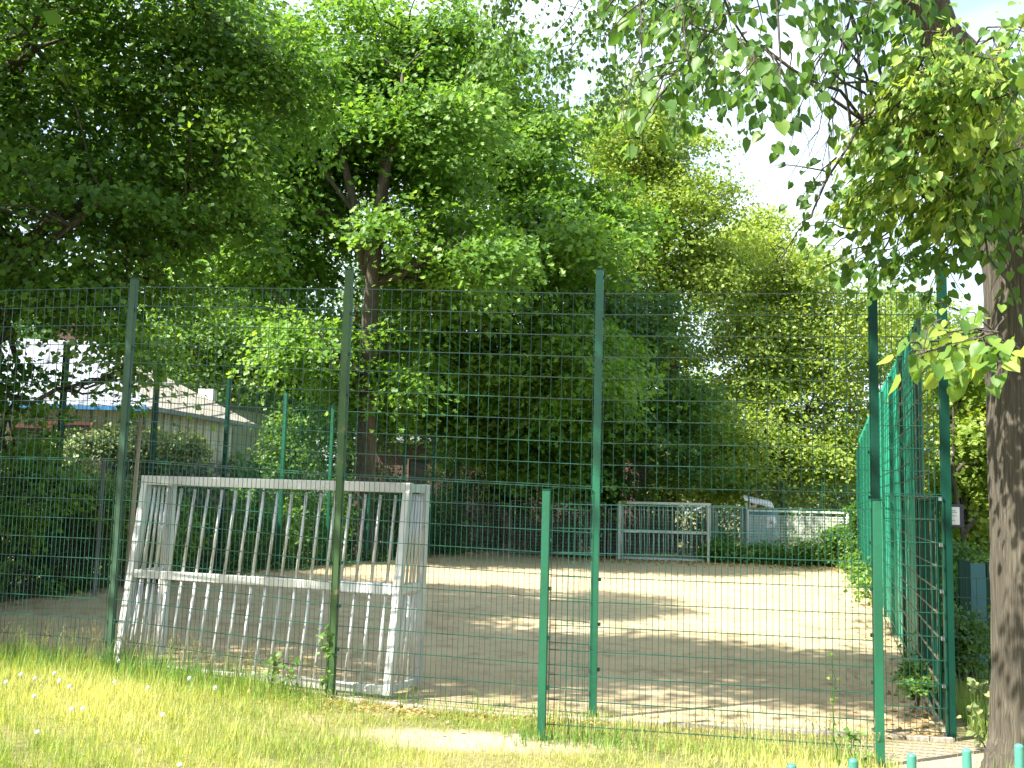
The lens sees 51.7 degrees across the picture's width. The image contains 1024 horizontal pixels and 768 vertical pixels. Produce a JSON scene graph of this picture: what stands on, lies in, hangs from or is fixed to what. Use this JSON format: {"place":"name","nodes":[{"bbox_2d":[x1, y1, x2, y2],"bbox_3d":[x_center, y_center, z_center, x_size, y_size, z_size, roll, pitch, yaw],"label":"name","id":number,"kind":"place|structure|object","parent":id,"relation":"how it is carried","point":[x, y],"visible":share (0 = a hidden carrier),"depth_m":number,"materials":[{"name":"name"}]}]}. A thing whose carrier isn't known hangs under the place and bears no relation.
{"place":"outdoors","nodes":[
{"label":"outdoors","id":0,"kind":"place"},
{"bbox_2d":[0,508,987,767],"bbox_3d":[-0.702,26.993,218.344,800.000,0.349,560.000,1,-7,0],"label":"ground","id":1,"kind":"structure","parent":0,"point":[938,756],"depth_m":8.38,"materials":[{"name":"green plant"}]},
{"bbox_2d":[19,0,62,24],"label":"lime tree","id":2,"kind":"object","parent":1,"relation":"on","point":[51,17],"visible":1,"depth_m":11.87,"materials":[{"name":"green plant"}]},
{"bbox_2d":[0,494,109,601],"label":"hedge","id":3,"kind":"object","parent":1,"relation":"on","point":[39,564],"visible":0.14,"depth_m":17.40,"materials":[{"name":"green plant"}]},
{"bbox_2d":[0,260,162,365],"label":"background tree","id":4,"kind":"object","parent":1,"relation":"on","point":[38,336],"visible":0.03,"depth_m":49.88,"materials":[{"name":"green plant"}]},
{"bbox_2d":[92,459,105,595],"bbox_3d":[-6.581,2.381,16.818,0.050,2.400,0.050,1,-7,0],"label":"post","id":5,"kind":"object","parent":1,"relation":"on","point":[99,526],"visible":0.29,"depth_m":16.81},
{"bbox_2d":[0,429,203,599],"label":"shrub","id":6,"kind":"object","parent":1,"relation":"on","point":[109,489],"visible":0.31,"depth_m":17.12,"materials":[{"name":"green plant"}]},
{"bbox_2d":[34,418,217,561],"bbox_3d":[-7.567,2.328,20.866,3.630,3.297,1.981,7,-9,-40],"label":"shrub","id":7,"kind":"object","parent":1,"relation":"on","point":[104,450],"visible":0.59,"depth_m":20.86,"materials":[{"name":"green plant"}]},
{"bbox_2d":[0,311,260,569],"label":"clubhouse","id":8,"kind":"structure","parent":1,"relation":"on","point":[165,409],"depth_m":23.11,"materials":[{"name":"white metal"}]},
{"bbox_2d":[9,424,52,449],"bbox_3d":[-9.788,1.159,21.480,0.870,0.670,0.050,1,-7,0],"label":"window","id":9,"kind":"structure","parent":8,"relation":"in","point":[31,426],"depth_m":21.49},
{"bbox_2d":[43,421,93,452],"bbox_3d":[-9.043,1.094,21.490,1.020,0.670,0.050,1,-7,0],"label":"window","id":10,"kind":"structure","parent":8,"relation":"in","point":[70,425],"depth_m":21.50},
{"bbox_2d":[125,411,142,579],"bbox_3d":[-5.524,1.888,15.368,0.120,3.001,0.080,1,-7,0],"label":"thin pole","id":11,"kind":"object","parent":1,"relation":"on","point":[137,456],"visible":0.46,"depth_m":15.39,"materials":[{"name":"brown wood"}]},
{"bbox_2d":[0,613,322,697],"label":"seeding grass","id":12,"kind":"structure","parent":1,"relation":"on","point":[71,638],"depth_m":10.11,"materials":[{"name":"plant"}]},
{"bbox_2d":[100,459,229,574],"bbox_3d":[-7.185,2.835,21.751,0.300,2.500,2.836,-5,-9,42],"label":"hedge","id":13,"kind":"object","parent":1,"relation":"on","point":[188,468],"depth_m":22.20,"materials":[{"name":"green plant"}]},
{"bbox_2d":[0,0,359,597],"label":"lime tree","id":14,"kind":"object","parent":1,"relation":"on","point":[153,190],"visible":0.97,"depth_m":15.40,"materials":[{"name":"green plant"}]},
{"bbox_2d":[9,474,359,586],"bbox_3d":[-6.282,3.088,23.231,3.031,2.408,12.663,-1,-7,17],"label":"hedge","id":15,"kind":"object","parent":1,"relation":"on","point":[294,526],"visible":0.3,"depth_m":23.41,"materials":[{"name":"green plant"}]},
{"bbox_2d":[108,274,317,516],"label":"background tree","id":16,"kind":"object","parent":1,"relation":"on","point":[250,406],"depth_m":55.06,"materials":[{"name":"green plant"}]},
{"bbox_2d":[96,134,360,520],"bbox_3d":[-9.644,-2.054,35.281,11.496,15.450,10.400,1,-7,0],"label":"hornbeam","id":17,"kind":"object","parent":1,"relation":"on","point":[213,353],"visible":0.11,"depth_m":33.02,"materials":[{"name":"green plant"}]},
{"bbox_2d":[0,540,466,598],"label":"ivy","id":18,"kind":"object","parent":1,"relation":"on","point":[448,550],"visible":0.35,"depth_m":21.74,"materials":[{"name":"green plant"}]},
{"bbox_2d":[198,389,272,534],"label":"flat roofed shed","id":19,"kind":"structure","parent":1,"relation":"on","point":[203,393],"depth_m":28.69,"materials":[{"name":"grey metal"}]},
{"bbox_2d":[0,340,481,599],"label":"fence","id":20,"kind":"object","parent":1,"relation":"on","point":[152,450],"visible":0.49,"depth_m":22.05,"materials":[{"name":"green metal"}]},
{"bbox_2d":[261,651,291,687],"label":"young weed","id":21,"kind":"object","parent":1,"relation":"on","point":[272,658],"visible":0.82,"depth_m":9.83,"materials":[{"name":"green plant"}]},
{"bbox_2d":[220,401,336,555],"bbox_3d":[-5.912,2.420,25.871,2.160,4.351,4.151,-1,-7,18],"label":"shrub","id":22,"kind":"object","parent":1,"relation":"on","point":[304,459],"visible":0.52,"depth_m":26.54,"materials":[{"name":"green plant"}]},
{"bbox_2d":[278,657,308,694],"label":"young weed","id":23,"kind":"object","parent":1,"relation":"on","point":[296,660],"visible":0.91,"depth_m":9.73,"materials":[{"name":"green plant"}]},
{"bbox_2d":[132,0,565,559],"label":"maple tree","id":24,"kind":"object","parent":1,"relation":"on","point":[413,120],"visible":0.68,"depth_m":28.05,"materials":[{"name":"green plant"}]},
{"bbox_2d":[332,310,406,559],"bbox_3d":[-4.050,1.391,30.093,2.271,7.459,1.707,1,-7,0],"label":"climbing ivy","id":25,"kind":"object","parent":24,"relation":"attached to","point":[382,436],"visible":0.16,"depth_m":29.85,"materials":[{"name":"green plant"}]},
{"bbox_2d":[268,240,429,507],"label":"background tree","id":26,"kind":"object","parent":1,"relation":"on","point":[348,468],"visible":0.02,"depth_m":57.69,"materials":[{"name":"green plant"}]},
{"bbox_2d":[322,459,474,557],"bbox_3d":[-3.647,4.003,33.453,3.190,3.077,10.861,0,-7,13],"label":"hedge","id":27,"kind":"object","parent":1,"relation":"on","point":[439,509],"visible":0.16,"depth_m":32.72,"materials":[{"name":"green plant"}]},
{"bbox_2d":[225,684,621,738],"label":"dead leaves","id":28,"kind":"object","parent":1,"relation":"on","point":[408,712],"visible":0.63,"depth_m":9.43,"materials":[{"name":"plant"}]},
{"bbox_2d":[0,551,944,735],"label":"court","id":29,"kind":"object","parent":1,"relation":"on","point":[609,664],"visible":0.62,"depth_m":14.47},
{"bbox_2d":[114,475,429,695],"bbox_3d":[-2.479,1.989,10.853,3.120,2.012,0.804,0,-7,18],"label":"football goal","id":30,"kind":"object","parent":29,"relation":"on","point":[414,508],"visible":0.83,"depth_m":10.66,"materials":[{"name":"metal"}]},
{"bbox_2d":[1,551,942,737],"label":"side litter","id":31,"kind":"object","parent":29,"relation":"on","point":[895,710],"visible":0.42,"depth_m":12.69,"materials":[{"name":"brown plant"}]},
{"bbox_2d":[618,501,710,561],"bbox_3d":[5.258,5.078,36.336,3.120,2.012,0.804,0,-7,15],"label":"football goal","id":32,"kind":"object","parent":29,"relation":"on","point":[620,526],"visible":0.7,"depth_m":36.42,"materials":[{"name":"metal"}]},
{"bbox_2d":[515,554,850,572],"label":"leaf litter","id":33,"kind":"object","parent":29,"relation":"on","point":[724,563],"visible":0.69,"depth_m":34.77,"materials":[{"name":"brown plant"}]},
{"bbox_2d":[888,653,944,706],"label":"weed plant","id":34,"kind":"object","parent":29,"relation":"on","point":[906,675],"visible":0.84,"depth_m":9.91,"materials":[{"name":"green plant"}]},
{"bbox_2d":[917,497,942,719],"bbox_3d":[4.210,2.154,10.656,0.050,2.029,2.020,0,-7,17],"label":"gate","id":35,"kind":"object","parent":29,"relation":"on","point":[926,574],"visible":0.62,"depth_m":10.30,"materials":[{"name":"green metal"}]},
{"bbox_2d":[0,263,956,741],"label":"fence","id":36,"kind":"object","parent":1,"relation":"on","point":[338,521],"visible":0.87,"depth_m":9.93,"materials":[{"name":"green metal"}]},
{"bbox_2d":[315,624,338,693],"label":"climbing vine","id":37,"kind":"object","parent":36,"relation":"attached to","point":[325,648],"visible":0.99,"depth_m":9.77,"materials":[{"name":"green plant"}]},
{"bbox_2d":[952,504,963,527],"bbox_3d":[3.880,1.160,9.295,0.190,0.200,0.030,1,-7,0],"label":"notice board","id":38,"kind":"object","parent":36,"relation":"attached to","point":[957,515],"visible":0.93,"depth_m":9.29,"materials":[{"name":"white paper"}]},
{"bbox_2d":[448,501,510,553],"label":"wire gate","id":39,"kind":"structure","parent":1,"relation":"on","point":[501,530],"depth_m":37.85,"materials":[{"name":"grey metal"}]},
{"bbox_2d":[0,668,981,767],"bbox_3d":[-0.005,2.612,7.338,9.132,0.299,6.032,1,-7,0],"label":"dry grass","id":40,"kind":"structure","parent":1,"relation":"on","point":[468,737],"depth_m":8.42,"materials":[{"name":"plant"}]},
{"bbox_2d":[0,610,1021,767],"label":"tall grass","id":41,"kind":"structure","parent":1,"relation":"on","point":[26,651],"depth_m":9.48,"materials":[{"name":"green plant"}]},
{"bbox_2d":[315,26,720,550],"bbox_3d":[-0.200,-3.302,35.330,13.022,18.274,12.634,-2,-7,26],"label":"maple tree","id":42,"kind":"object","parent":1,"relation":"on","point":[582,232],"visible":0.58,"depth_m":33.61,"materials":[{"name":"green plant"}]},
{"bbox_2d":[355,268,760,556],"bbox_3d":[2.313,1.061,38.484,11.321,11.296,11.540,7,-9,-41],"label":"yew tree","id":43,"kind":"object","parent":1,"relation":"on","point":[633,304],"visible":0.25,"depth_m":37.55,"materials":[{"name":"green plant"}]},
{"bbox_2d":[510,500,605,557],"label":"wire gate","id":44,"kind":"structure","parent":1,"relation":"on","point":[559,525],"depth_m":37.36,"materials":[{"name":"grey metal"}]},
{"bbox_2d":[417,457,749,560],"bbox_3d":[2.423,4.423,39.270,12.513,4.125,3.970,0,-7,10],"label":"shrub","id":45,"kind":"object","parent":1,"relation":"on","point":[509,499],"visible":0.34,"depth_m":38.77,"materials":[{"name":"green plant"}]},
{"bbox_2d":[330,695,953,742],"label":"kerb","id":46,"kind":"structure","parent":1,"relation":"on","point":[914,737],"depth_m":9.25,"materials":[{"name":"concrete"}]},
{"bbox_2d":[607,508,717,561],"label":"wire gate","id":47,"kind":"structure","parent":1,"relation":"on","point":[649,524],"depth_m":36.96,"materials":[{"name":"grey metal"}]},
{"bbox_2d":[557,57,794,551],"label":"lime tree","id":48,"kind":"object","parent":1,"relation":"on","point":[717,263],"visible":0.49,"depth_m":44.43,"materials":[{"name":"green plant"}]},
{"bbox_2d":[622,353,731,522],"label":"background tree","id":49,"kind":"object","parent":1,"relation":"on","point":[656,498],"depth_m":65.42,"materials":[{"name":"green plant"}]},
{"bbox_2d":[524,697,879,758],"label":"seeding stalks","id":50,"kind":"object","parent":1,"relation":"on","point":[724,721],"visible":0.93,"depth_m":8.36,"materials":[{"name":"plant"}]},
{"bbox_2d":[537,489,884,766],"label":"fence","id":51,"kind":"object","parent":1,"relation":"on","point":[877,606],"visible":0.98,"depth_m":8.45,"materials":[{"name":"green metal"}]},
{"bbox_2d":[712,505,742,558],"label":"wire gate","id":52,"kind":"structure","parent":1,"relation":"on","point":[713,519],"depth_m":36.66,"materials":[{"name":"grey metal"}]},
{"bbox_2d":[653,353,817,539],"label":"background tree","id":53,"kind":"object","parent":1,"relation":"on","point":[725,510],"visible":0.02,"depth_m":68.63,"materials":[{"name":"green plant"}]},
{"bbox_2d":[673,203,810,508],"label":"lime tree","id":54,"kind":"object","parent":1,"relation":"on","point":[776,219],"visible":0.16,"depth_m":61.92,"materials":[{"name":"green plant"}]},
{"bbox_2d":[462,0,1023,767],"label":"lime tree","id":55,"kind":"object","parent":1,"relation":"on","point":[962,92],"visible":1,"depth_m":6.41,"materials":[{"name":"green plant"}]},
{"bbox_2d":[741,495,777,548],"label":"kiosk","id":56,"kind":"object","parent":1,"relation":"on","point":[763,502],"visible":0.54,"depth_m":40.41,"materials":[{"name":"grey paint"}]},
{"bbox_2d":[765,517,774,527],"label":"window","id":57,"kind":"structure","parent":56,"relation":"in","point":[765,517],"depth_m":40.35,"materials":[{"name":"grey glass"}]},
{"bbox_2d":[691,521,859,567],"bbox_3d":[8.985,5.397,35.626,5.872,1.670,2.394,0,-7,15],"label":"shrub","id":58,"kind":"object","parent":1,"relation":"on","point":[760,549],"visible":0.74,"depth_m":35.24,"materials":[{"name":"green plant"}]},
{"bbox_2d":[642,224,949,539],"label":"lime tree","id":59,"kind":"object","parent":1,"relation":"on","point":[811,347],"visible":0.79,"depth_m":43.91,"materials":[{"name":"green plant"}]},
{"bbox_2d":[746,509,848,561],"bbox_3d":[9.781,5.283,36.263,3.445,1.852,0.103,-1,-7,21],"label":"wire enclosure","id":60,"kind":"object","parent":1,"relation":"on","point":[775,527],"visible":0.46,"depth_m":36.43,"materials":[{"name":"grey metal"}]},
{"bbox_2d":[748,478,856,544],"bbox_3d":[10.641,5.006,38.721,3.910,3.012,0.095,-1,-7,18],"label":"ball catch fence","id":61,"kind":"object","parent":1,"relation":"on","point":[794,488],"visible":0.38,"depth_m":38.86,"materials":[{"name":"green metal"}]},
{"bbox_2d":[763,423,859,538],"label":"background tree","id":62,"kind":"object","parent":1,"relation":"on","point":[828,506],"visible":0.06,"depth_m":70.35,"materials":[{"name":"green plant"}]},
{"bbox_2d":[817,651,842,760],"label":"weed stalk","id":63,"kind":"object","parent":1,"relation":"on","point":[832,700],"visible":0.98,"depth_m":8.03,"materials":[{"name":"green plant"}]},
{"bbox_2d":[830,727,875,766],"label":"young weed","id":64,"kind":"object","parent":1,"relation":"on","point":[852,736],"visible":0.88,"depth_m":7.95,"materials":[{"name":"green plant"}]},
{"bbox_2d":[859,317,923,661],"bbox_3d":[8.167,2.663,23.625,0.115,4.524,24.696,0,-7,17],"label":"fence","id":65,"kind":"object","parent":1,"relation":"on","point":[909,468],"depth_m":14.44,"materials":[{"name":"green metal"}]},
{"bbox_2d":[833,500,871,605],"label":"climbing ivy","id":66,"kind":"object","parent":65,"relation":"attached to","point":[845,566],"visible":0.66,"depth_m":31.27,"materials":[{"name":"green plant"}]},
{"bbox_2d":[856,300,939,731],"bbox_3d":[7.673,2.647,22.359,0.087,4.243,27.481,0,-7,17],"label":"fence","id":67,"kind":"object","parent":1,"relation":"on","point":[862,483],"visible":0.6,"depth_m":14.08,"materials":[{"name":"metal"}]},
{"bbox_2d":[814,285,983,520],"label":"ash tree","id":68,"kind":"object","parent":1,"relation":"on","point":[889,365],"visible":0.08,"depth_m":48.32,"materials":[{"name":"green plant"}]},
{"bbox_2d":[787,744,1023,767],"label":"bar railing","id":69,"kind":"object","parent":1,"relation":"on","point":[967,757],"visible":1,"depth_m":2.41,"materials":[{"name":"teal metal"}]},
{"bbox_2d":[887,325,989,553],"bbox_3d":[8.310,1.421,17.400,4.154,5.125,4.537,1,-7,0],"label":"young maple","id":70,"kind":"object","parent":1,"relation":"on","point":[969,487],"visible":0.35,"depth_m":17.22,"materials":[{"name":"green plant"}]},
{"bbox_2d":[899,534,990,684],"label":"undergrowth","id":71,"kind":"object","parent":1,"relation":"on","point":[964,647],"visible":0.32,"depth_m":11.55,"materials":[{"name":"green plant"}]},
{"bbox_2d":[939,494,989,587],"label":"shrub","id":72,"kind":"object","parent":1,"relation":"on","point":[982,545],"visible":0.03,"depth_m":19.14,"materials":[{"name":"green plant"}]},
{"bbox_2d":[953,577,990,698],"bbox_3d":[7.468,2.629,10.640,6.044,1.512,0.049,1,-7,3],"label":"fence","id":73,"kind":"object","parent":1,"relation":"on","point":[977,637],"visible":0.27,"depth_m":10.78,"materials":[{"name":"green metal"}]},
{"bbox_2d":[956,677,989,747],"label":"pale weed","id":74,"kind":"object","parent":1,"relation":"on","point":[972,682],"visible":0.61,"depth_m":8.67,"materials":[{"name":"green plant"}]},
{"bbox_2d":[958,559,990,676],"bbox_3d":[5.458,2.713,12.200,0.586,1.360,0.060,1,-7,0],"label":"board screen","id":75,"kind":"object","parent":1,"relation":"on","point":[971,572],"visible":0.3,"depth_m":12.21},
{"bbox_2d":[3,0,1023,517],"label":"sky","id":76,"kind":"structure","parent":0,"point":[979,13],"materials":[{"name":"white"}]},
{"bbox_2d":[376,437,652,553],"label":"hedge","id":77,"kind":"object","parent":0,"point":[421,465],"depth_m":43.34,"materials":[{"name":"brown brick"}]},
{"bbox_2d":[406,457,431,488],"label":"window","id":78,"kind":"structure","parent":77,"relation":"in","point":[421,465],"depth_m":43.43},
{"bbox_2d":[942,660,990,740],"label":"wild grass","id":79,"kind":"structure","parent":0,"point":[967,699],"depth_m":10.30,"materials":[{"name":"green plant"}]}
]}

